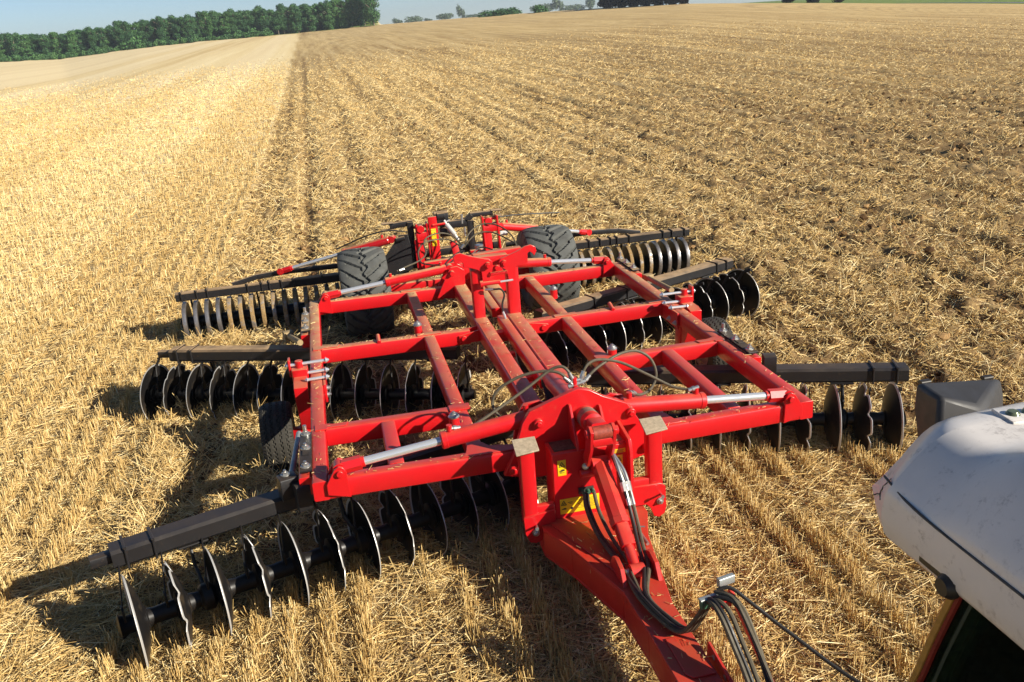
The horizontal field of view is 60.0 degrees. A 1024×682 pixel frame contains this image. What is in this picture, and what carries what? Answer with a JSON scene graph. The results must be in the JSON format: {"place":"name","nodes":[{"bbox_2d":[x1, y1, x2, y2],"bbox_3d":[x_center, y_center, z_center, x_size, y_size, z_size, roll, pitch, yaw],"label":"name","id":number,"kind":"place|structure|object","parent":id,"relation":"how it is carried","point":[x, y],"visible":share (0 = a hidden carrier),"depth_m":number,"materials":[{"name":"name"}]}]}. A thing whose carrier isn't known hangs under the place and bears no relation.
{"place":"outdoors","nodes":[
{"label":"outdoors","id":0,"kind":"place"},
{"bbox_2d":[0,0,777,35],"label":"sky","id":1,"kind":"structure","parent":0,"point":[21,17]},
{"bbox_2d":[0,0,1023,681],"bbox_3d":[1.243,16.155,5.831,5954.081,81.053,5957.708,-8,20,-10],"label":"ground","id":2,"kind":"structure","parent":0,"point":[304,46],"depth_m":25.64,"materials":[{"name":"soil"}]},
{"bbox_2d":[0,41,5,56],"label":"broadleaf tree","id":3,"kind":"object","parent":2,"relation":"on","point":[2,50],"visible":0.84,"depth_m":311.03,"materials":[{"name":"green plant"}]},
{"bbox_2d":[0,34,8,56],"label":"broadleaf tree","id":4,"kind":"object","parent":2,"relation":"on","point":[2,42],"visible":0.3,"depth_m":317.35,"materials":[{"name":"green plant"}]},
{"bbox_2d":[2,32,14,56],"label":"broadleaf tree","id":5,"kind":"object","parent":2,"relation":"on","point":[8,48],"visible":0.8,"depth_m":311.69,"materials":[{"name":"green plant"}]},
{"bbox_2d":[5,32,21,57],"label":"broadleaf tree","id":6,"kind":"object","parent":2,"relation":"on","point":[10,39],"visible":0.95,"depth_m":310.43,"materials":[{"name":"green plant"}]},
{"bbox_2d":[13,54,22,60],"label":"hedge shrub","id":7,"kind":"object","parent":2,"relation":"on","point":[17,57],"visible":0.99,"depth_m":309.85,"materials":[{"name":"green plant"}]},
{"bbox_2d":[21,55,28,60],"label":"hedge shrub","id":8,"kind":"object","parent":2,"relation":"on","point":[25,57],"visible":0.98,"depth_m":310.47,"materials":[{"name":"green plant"}]},
{"bbox_2d":[18,34,32,56],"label":"broadleaf tree","id":9,"kind":"object","parent":2,"relation":"on","point":[25,49],"visible":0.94,"depth_m":311.83,"materials":[{"name":"green plant"}]},
{"bbox_2d":[28,54,37,59],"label":"hedge shrub","id":10,"kind":"object","parent":2,"relation":"on","point":[33,57],"visible":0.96,"depth_m":311.11,"materials":[{"name":"green plant"}]},
{"bbox_2d":[27,34,44,55],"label":"broadleaf tree","id":11,"kind":"object","parent":2,"relation":"on","point":[34,44],"visible":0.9,"depth_m":313.91,"materials":[{"name":"green plant"}]},
{"bbox_2d":[37,53,43,59],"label":"hedge shrub","id":12,"kind":"object","parent":2,"relation":"on","point":[40,56],"visible":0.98,"depth_m":311.72,"materials":[{"name":"green plant"}]},
{"bbox_2d":[36,34,53,54],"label":"broadleaf tree","id":13,"kind":"object","parent":2,"relation":"on","point":[44,40],"visible":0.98,"depth_m":313.26,"materials":[{"name":"green plant"}]},
{"bbox_2d":[42,54,51,59],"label":"hedge shrub","id":14,"kind":"object","parent":2,"relation":"on","point":[46,56],"visible":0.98,"depth_m":312.39,"materials":[{"name":"green plant"}]},
{"bbox_2d":[50,52,59,59],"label":"hedge shrub","id":15,"kind":"object","parent":2,"relation":"on","point":[54,56],"visible":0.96,"depth_m":312.67,"materials":[{"name":"green plant"}]},
{"bbox_2d":[48,32,63,54],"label":"broadleaf tree","id":16,"kind":"object","parent":2,"relation":"on","point":[55,46],"visible":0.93,"depth_m":314.25,"materials":[{"name":"green plant"}]},
{"bbox_2d":[56,33,68,54],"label":"broadleaf tree","id":17,"kind":"object","parent":2,"relation":"on","point":[63,42],"visible":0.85,"depth_m":315.15,"materials":[{"name":"green plant"}]},
{"bbox_2d":[65,51,73,57],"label":"hedge shrub","id":18,"kind":"object","parent":2,"relation":"on","point":[69,55],"visible":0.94,"depth_m":313.40,"materials":[{"name":"green plant"}]},
{"bbox_2d":[66,30,80,53],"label":"broadleaf tree","id":19,"kind":"object","parent":2,"relation":"on","point":[72,45],"visible":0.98,"depth_m":314.43,"materials":[{"name":"green plant"}]},
{"bbox_2d":[76,29,89,50],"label":"broadleaf tree","id":20,"kind":"object","parent":2,"relation":"on","point":[81,35],"visible":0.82,"depth_m":316.81,"materials":[{"name":"green plant"}]},
{"bbox_2d":[86,48,94,54],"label":"hedge shrub","id":21,"kind":"object","parent":2,"relation":"on","point":[90,51],"visible":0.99,"depth_m":314.25,"materials":[{"name":"green plant"}]},
{"bbox_2d":[84,26,99,50],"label":"broadleaf tree","id":22,"kind":"object","parent":2,"relation":"on","point":[91,35],"visible":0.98,"depth_m":315.37,"materials":[{"name":"green plant"}]},
{"bbox_2d":[96,28,107,47],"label":"broadleaf tree","id":23,"kind":"object","parent":2,"relation":"on","point":[100,34],"visible":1,"depth_m":317.52,"materials":[{"name":"green plant"}]},
{"bbox_2d":[98,29,115,47],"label":"broadleaf tree","id":24,"kind":"object","parent":2,"relation":"on","point":[108,42],"visible":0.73,"depth_m":318.42,"materials":[{"name":"green plant"}]},
{"bbox_2d":[104,27,114,47],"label":"broadleaf tree","id":25,"kind":"object","parent":2,"relation":"on","point":[111,31],"visible":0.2,"depth_m":322.15,"materials":[{"name":"green plant"}]},
{"bbox_2d":[106,47,114,52],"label":"hedge shrub","id":26,"kind":"object","parent":2,"relation":"on","point":[109,49],"visible":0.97,"depth_m":315.51,"materials":[{"name":"green plant"}]},
{"bbox_2d":[111,20,125,45],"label":"broadleaf tree","id":27,"kind":"object","parent":2,"relation":"on","point":[116,36],"visible":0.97,"depth_m":316.03,"materials":[{"name":"green plant"}]},
{"bbox_2d":[117,21,133,41],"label":"broadleaf tree","id":28,"kind":"object","parent":2,"relation":"on","point":[126,32],"visible":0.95,"depth_m":316.80,"materials":[{"name":"green plant"}]},
{"bbox_2d":[119,36,143,49],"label":"hedge shrub","id":29,"kind":"object","parent":2,"relation":"on","point":[133,43],"visible":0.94,"depth_m":315.61,"materials":[{"name":"green plant"}]},
{"bbox_2d":[129,23,141,40],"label":"broadleaf tree","id":30,"kind":"object","parent":2,"relation":"on","point":[133,26],"visible":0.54,"depth_m":318.25,"materials":[{"name":"green plant"}]},
{"bbox_2d":[135,22,151,42],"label":"broadleaf tree","id":31,"kind":"object","parent":2,"relation":"on","point":[144,33],"visible":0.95,"depth_m":319.79,"materials":[{"name":"green plant"}]},
{"bbox_2d":[146,19,157,42],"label":"broadleaf tree","id":32,"kind":"object","parent":2,"relation":"on","point":[152,25],"visible":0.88,"depth_m":320.17,"materials":[{"name":"green plant"}]},
{"bbox_2d":[153,39,160,45],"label":"hedge shrub","id":33,"kind":"object","parent":2,"relation":"on","point":[156,42],"visible":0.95,"depth_m":317.74,"materials":[{"name":"green plant"}]},
{"bbox_2d":[154,15,166,40],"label":"broadleaf tree","id":34,"kind":"object","parent":2,"relation":"on","point":[160,26],"visible":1,"depth_m":318.23,"materials":[{"name":"green plant"}]},
{"bbox_2d":[159,40,167,45],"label":"hedge shrub","id":35,"kind":"object","parent":2,"relation":"on","point":[162,42],"visible":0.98,"depth_m":317.76,"materials":[{"name":"green plant"}]},
{"bbox_2d":[162,18,172,40],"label":"broadleaf tree","id":36,"kind":"object","parent":2,"relation":"on","point":[167,33],"visible":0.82,"depth_m":320.44,"materials":[{"name":"green plant"}]},
{"bbox_2d":[165,13,175,40],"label":"broadleaf tree","id":37,"kind":"object","parent":2,"relation":"on","point":[169,21],"visible":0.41,"depth_m":326.32,"materials":[{"name":"green plant"}]},
{"bbox_2d":[168,17,183,38],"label":"broadleaf tree","id":38,"kind":"object","parent":2,"relation":"on","point":[175,28],"visible":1,"depth_m":319.52,"materials":[{"name":"green plant"}]},
{"bbox_2d":[178,16,188,38],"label":"broadleaf tree","id":39,"kind":"object","parent":2,"relation":"on","point":[183,28],"visible":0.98,"depth_m":319.19,"materials":[{"name":"green plant"}]},
{"bbox_2d":[180,37,187,42],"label":"hedge shrub","id":40,"kind":"object","parent":2,"relation":"on","point":[183,40],"visible":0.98,"depth_m":318.15,"materials":[{"name":"green plant"}]},
{"bbox_2d":[186,36,193,42],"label":"hedge shrub","id":41,"kind":"object","parent":2,"relation":"on","point":[190,39],"visible":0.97,"depth_m":318.88,"materials":[{"name":"green plant"}]},
{"bbox_2d":[182,14,199,37],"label":"broadleaf tree","id":42,"kind":"object","parent":2,"relation":"on","point":[191,23],"visible":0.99,"depth_m":318.99,"materials":[{"name":"green plant"}]},
{"bbox_2d":[195,11,204,36],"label":"broadleaf tree","id":43,"kind":"object","parent":2,"relation":"on","point":[197,14],"visible":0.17,"depth_m":325.88,"materials":[{"name":"green plant"}]},
{"bbox_2d":[195,17,205,36],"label":"broadleaf tree","id":44,"kind":"object","parent":2,"relation":"on","point":[199,31],"visible":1,"depth_m":321.05,"materials":[{"name":"green plant"}]},
{"bbox_2d":[198,11,214,37],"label":"broadleaf tree","id":45,"kind":"object","parent":2,"relation":"on","point":[207,25],"visible":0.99,"depth_m":320.21,"materials":[{"name":"green plant"}]},
{"bbox_2d":[208,10,220,36],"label":"broadleaf tree","id":46,"kind":"object","parent":2,"relation":"on","point":[210,13],"visible":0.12,"depth_m":326.48,"materials":[{"name":"green plant"}]},
{"bbox_2d":[210,13,221,36],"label":"broadleaf tree","id":47,"kind":"object","parent":2,"relation":"on","point":[215,19],"visible":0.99,"depth_m":321.00,"materials":[{"name":"green plant"}]},
{"bbox_2d":[213,11,222,35],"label":"broadleaf tree","id":48,"kind":"object","parent":2,"relation":"on","point":[219,14],"visible":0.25,"depth_m":327.90,"materials":[{"name":"green plant"}]},
{"bbox_2d":[218,11,233,34],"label":"broadleaf tree","id":49,"kind":"object","parent":2,"relation":"on","point":[226,26],"visible":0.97,"depth_m":320.94,"materials":[{"name":"green plant"}]},
{"bbox_2d":[223,34,233,38],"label":"hedge shrub","id":50,"kind":"object","parent":2,"relation":"on","point":[227,36],"visible":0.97,"depth_m":320.47,"materials":[{"name":"green plant"}]},
{"bbox_2d":[225,8,242,33],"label":"broadleaf tree","id":51,"kind":"object","parent":2,"relation":"on","point":[231,13],"visible":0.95,"depth_m":321.23,"materials":[{"name":"green plant"}]},
{"bbox_2d":[236,9,248,31],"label":"broadleaf tree","id":52,"kind":"object","parent":2,"relation":"on","point":[241,25],"visible":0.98,"depth_m":322.46,"materials":[{"name":"green plant"}]},
{"bbox_2d":[241,10,256,31],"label":"broadleaf tree","id":53,"kind":"object","parent":2,"relation":"on","point":[251,19],"visible":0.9,"depth_m":323.12,"materials":[{"name":"green plant"}]},
{"bbox_2d":[243,27,258,37],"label":"hedge shrub","id":54,"kind":"object","parent":2,"relation":"on","point":[252,32],"visible":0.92,"depth_m":320.31,"materials":[{"name":"green plant"}]},
{"bbox_2d":[252,8,264,31],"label":"broadleaf tree","id":55,"kind":"object","parent":2,"relation":"on","point":[256,26],"visible":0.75,"depth_m":323.39,"materials":[{"name":"green plant"}]},
{"bbox_2d":[256,9,271,31],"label":"broadleaf tree","id":56,"kind":"object","parent":2,"relation":"on","point":[266,22],"visible":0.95,"depth_m":322.70,"materials":[{"name":"green plant"}]},
{"bbox_2d":[260,28,273,35],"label":"hedge shrub","id":57,"kind":"object","parent":2,"relation":"on","point":[264,33],"visible":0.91,"depth_m":321.07,"materials":[{"name":"green plant"}]},
{"bbox_2d":[266,9,274,31],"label":"broadleaf tree","id":58,"kind":"object","parent":2,"relation":"on","point":[270,12],"visible":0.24,"depth_m":328.67,"materials":[{"name":"green plant"}]},
{"bbox_2d":[270,11,284,34],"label":"broadleaf tree","id":59,"kind":"object","parent":2,"relation":"on","point":[276,23],"visible":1,"depth_m":322.74,"materials":[{"name":"green plant"}]},
{"bbox_2d":[275,7,288,33],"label":"broadleaf tree","id":60,"kind":"object","parent":2,"relation":"on","point":[281,10],"visible":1,"depth_m":323.13,"materials":[{"name":"green plant"}]},
{"bbox_2d":[280,6,289,32],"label":"broadleaf tree","id":61,"kind":"object","parent":2,"relation":"on","point":[285,8],"visible":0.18,"depth_m":328.04,"materials":[{"name":"green plant"}]},
{"bbox_2d":[285,5,298,32],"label":"broadleaf tree","id":62,"kind":"object","parent":2,"relation":"on","point":[290,20],"visible":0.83,"depth_m":324.31,"materials":[{"name":"green plant"}]},
{"bbox_2d":[74,324,517,621],"bbox_3d":[-1.914,0.662,9.526,4.427,0.544,6.450,-8,20,-10],"label":"piled straw","id":63,"kind":"object","parent":2,"relation":"on","point":[251,409],"visible":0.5,"depth_m":8.19,"materials":[{"name":"beige plant"}]},
{"bbox_2d":[289,6,302,32],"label":"broadleaf tree","id":64,"kind":"object","parent":2,"relation":"on","point":[297,13],"visible":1,"depth_m":322.38,"materials":[{"name":"green plant"}]},
{"bbox_2d":[300,4,310,31],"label":"broadleaf tree","id":65,"kind":"object","parent":2,"relation":"on","point":[304,20],"visible":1,"depth_m":323.52,"materials":[{"name":"green plant"}]},
{"bbox_2d":[305,4,318,31],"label":"broadleaf tree","id":66,"kind":"object","parent":2,"relation":"on","point":[314,18],"visible":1,"depth_m":323.58,"materials":[{"name":"green plant"}]},
{"bbox_2d":[316,5,322,28],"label":"broadleaf tree","id":67,"kind":"object","parent":2,"relation":"on","point":[320,24],"visible":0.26,"depth_m":331.25,"materials":[{"name":"green plant"}]},
{"bbox_2d":[317,1,329,29],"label":"broadleaf tree","id":68,"kind":"object","parent":2,"relation":"on","point":[323,7],"visible":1,"depth_m":323.29,"materials":[{"name":"green plant"}]},
{"bbox_2d":[322,2,336,29],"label":"broadleaf tree","id":69,"kind":"object","parent":2,"relation":"on","point":[329,18],"visible":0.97,"depth_m":323.24,"materials":[{"name":"green plant"}]},
{"bbox_2d":[330,0,340,28],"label":"broadleaf tree","id":70,"kind":"object","parent":2,"relation":"on","point":[335,7],"visible":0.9,"depth_m":323.48,"materials":[{"name":"green plant"}]},
{"bbox_2d":[336,0,348,28],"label":"broadleaf tree","id":71,"kind":"object","parent":2,"relation":"on","point":[342,15],"visible":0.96,"depth_m":323.12,"materials":[{"name":"green plant"}]},
{"bbox_2d":[343,0,355,26],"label":"broadleaf tree","id":72,"kind":"object","parent":2,"relation":"on","point":[349,13],"visible":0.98,"depth_m":323.08,"materials":[{"name":"green plant"}]},
{"bbox_2d":[352,0,365,26],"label":"broadleaf tree","id":73,"kind":"object","parent":2,"relation":"on","point":[358,13],"visible":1,"depth_m":322.49,"materials":[{"name":"green plant"}]},
{"bbox_2d":[363,3,372,24],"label":"broadleaf tree","id":74,"kind":"object","parent":2,"relation":"on","point":[366,17],"visible":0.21,"depth_m":323.56,"materials":[{"name":"green plant"}]},
{"bbox_2d":[363,0,380,25],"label":"tall tree","id":75,"kind":"object","parent":2,"relation":"on","point":[373,15],"visible":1,"depth_m":317.54,"materials":[{"name":"green plant"}]},
{"bbox_2d":[392,18,402,23],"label":"skyline bush","id":76,"kind":"object","parent":2,"relation":"on","point":[394,20],"visible":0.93,"depth_m":708.65,"materials":[{"name":"green plant"}]},
{"bbox_2d":[404,16,422,22],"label":"skyline bush","id":77,"kind":"object","parent":2,"relation":"on","point":[414,19],"visible":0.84,"depth_m":709.43,"materials":[{"name":"green plant"}]},
{"bbox_2d":[436,13,453,19],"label":"skyline bush","id":78,"kind":"object","parent":2,"relation":"on","point":[445,16],"visible":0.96,"depth_m":747.88,"materials":[{"name":"green plant"}]},
{"bbox_2d":[456,5,464,17],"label":"skyline bush","id":79,"kind":"object","parent":2,"relation":"on","point":[460,10],"visible":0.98,"depth_m":766.51,"materials":[{"name":"green plant"}]},
{"bbox_2d":[0,61,943,681],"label":"standing stubble","id":80,"kind":"object","parent":2,"relation":"on","point":[540,605],"visible":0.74,"depth_m":8.53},
{"bbox_2d":[464,14,480,17],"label":"skyline bush","id":81,"kind":"object","parent":2,"relation":"on","point":[470,15],"visible":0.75,"depth_m":767.76,"materials":[{"name":"green plant"}]},
{"bbox_2d":[477,9,503,16],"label":"hedge shrub","id":82,"kind":"object","parent":2,"relation":"on","point":[484,13],"visible":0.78,"depth_m":298.14,"materials":[{"name":"green plant"}]},
{"bbox_2d":[88,208,909,681],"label":"disc harrow","id":83,"kind":"object","parent":2,"relation":"on","point":[578,446],"visible":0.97,"depth_m":7.72,"materials":[{"name":"red paint"}]},
{"bbox_2d":[309,265,794,679],"bbox_3d":[0.220,0.540,7.661,3.849,0.487,6.774,-8,20,-10],"label":"straw on frame","id":84,"kind":"object","parent":83,"relation":"on","point":[530,393],"visible":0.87,"depth_m":7.64,"materials":[{"name":"beige plant"}]},
{"bbox_2d":[494,7,521,15],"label":"hedge shrub","id":85,"kind":"object","parent":2,"relation":"on","point":[511,10],"visible":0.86,"depth_m":295.83,"materials":[{"name":"green plant"}]},
{"bbox_2d":[0,15,1023,681],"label":"loose straw","id":86,"kind":"object","parent":2,"relation":"on","point":[80,667],"visible":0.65,"depth_m":10.83,"materials":[{"name":"beige plant"}]},
{"bbox_2d":[532,4,547,12],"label":"hedge shrub","id":87,"kind":"object","parent":2,"relation":"on","point":[538,8],"visible":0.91,"depth_m":284.89,"materials":[{"name":"green plant"}]},
{"bbox_2d":[529,3,556,11],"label":"skyline bush","id":88,"kind":"object","parent":2,"relation":"on","point":[550,6],"visible":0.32,"depth_m":747.02,"materials":[{"name":"green plant"}]},
{"bbox_2d":[552,0,563,10],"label":"skyline bush","id":89,"kind":"object","parent":2,"relation":"on","point":[559,4],"visible":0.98,"depth_m":745.95,"materials":[{"name":"green plant"}]},
{"bbox_2d":[107,88,1023,634],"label":"soil clods","id":90,"kind":"object","parent":2,"relation":"on","point":[773,318],"visible":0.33,"depth_m":14.51,"materials":[{"name":"brown soil"}]},
{"bbox_2d":[562,4,585,10],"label":"skyline bush","id":91,"kind":"object","parent":2,"relation":"on","point":[575,7],"visible":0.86,"depth_m":764.49,"materials":[{"name":"green plant"}]},
{"bbox_2d":[585,0,594,8],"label":"skyline bush","id":92,"kind":"object","parent":2,"relation":"on","point":[590,4],"visible":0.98,"depth_m":762.14,"materials":[{"name":"green plant"}]},
{"bbox_2d":[597,0,607,7],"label":"plantation tree","id":93,"kind":"object","parent":2,"relation":"on","point":[602,3],"visible":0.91,"depth_m":260.35,"materials":[{"name":"green plant"}]},
{"bbox_2d":[605,0,615,7],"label":"plantation tree","id":94,"kind":"object","parent":2,"relation":"on","point":[611,3],"visible":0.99,"depth_m":257.47,"materials":[{"name":"green plant"}]},
{"bbox_2d":[615,0,625,6],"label":"plantation tree","id":95,"kind":"object","parent":2,"relation":"on","point":[619,3],"visible":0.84,"depth_m":254.82,"materials":[{"name":"green plant"}]},
{"bbox_2d":[622,0,634,6],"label":"plantation tree","id":96,"kind":"object","parent":2,"relation":"on","point":[628,3],"visible":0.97,"depth_m":252.92,"materials":[{"name":"green plant"}]},
{"bbox_2d":[631,0,641,5],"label":"plantation tree","id":97,"kind":"object","parent":2,"relation":"on","point":[636,3],"visible":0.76,"depth_m":250.22,"materials":[{"name":"green plant"}]},
{"bbox_2d":[638,0,649,5],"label":"plantation tree","id":98,"kind":"object","parent":2,"relation":"on","point":[645,2],"visible":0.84,"depth_m":248.05,"materials":[{"name":"green plant"}]},
{"bbox_2d":[648,0,658,4],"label":"plantation tree","id":99,"kind":"object","parent":2,"relation":"on","point":[652,2],"visible":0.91,"depth_m":245.37,"materials":[{"name":"green plant"}]},
{"bbox_2d":[667,0,676,4],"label":"plantation tree","id":100,"kind":"object","parent":2,"relation":"on","point":[671,2],"visible":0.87,"depth_m":240.11,"materials":[{"name":"green plant"}]},
{"bbox_2d":[806,0,819,2],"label":"plantation tree","id":101,"kind":"object","parent":2,"relation":"on","point":[812,1],"visible":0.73,"depth_m":212.81,"materials":[{"name":"green plant"}]},
{"bbox_2d":[872,374,1023,681],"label":"tractor","id":102,"kind":"object","parent":2,"relation":"on","point":[948,489],"visible":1,"depth_m":1.45,"materials":[{"name":"white metal"}]},
{"bbox_2d":[944,2,1023,2],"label":"road","id":103,"kind":"structure","parent":0,"point":[983,2],"depth_m":171.41,"materials":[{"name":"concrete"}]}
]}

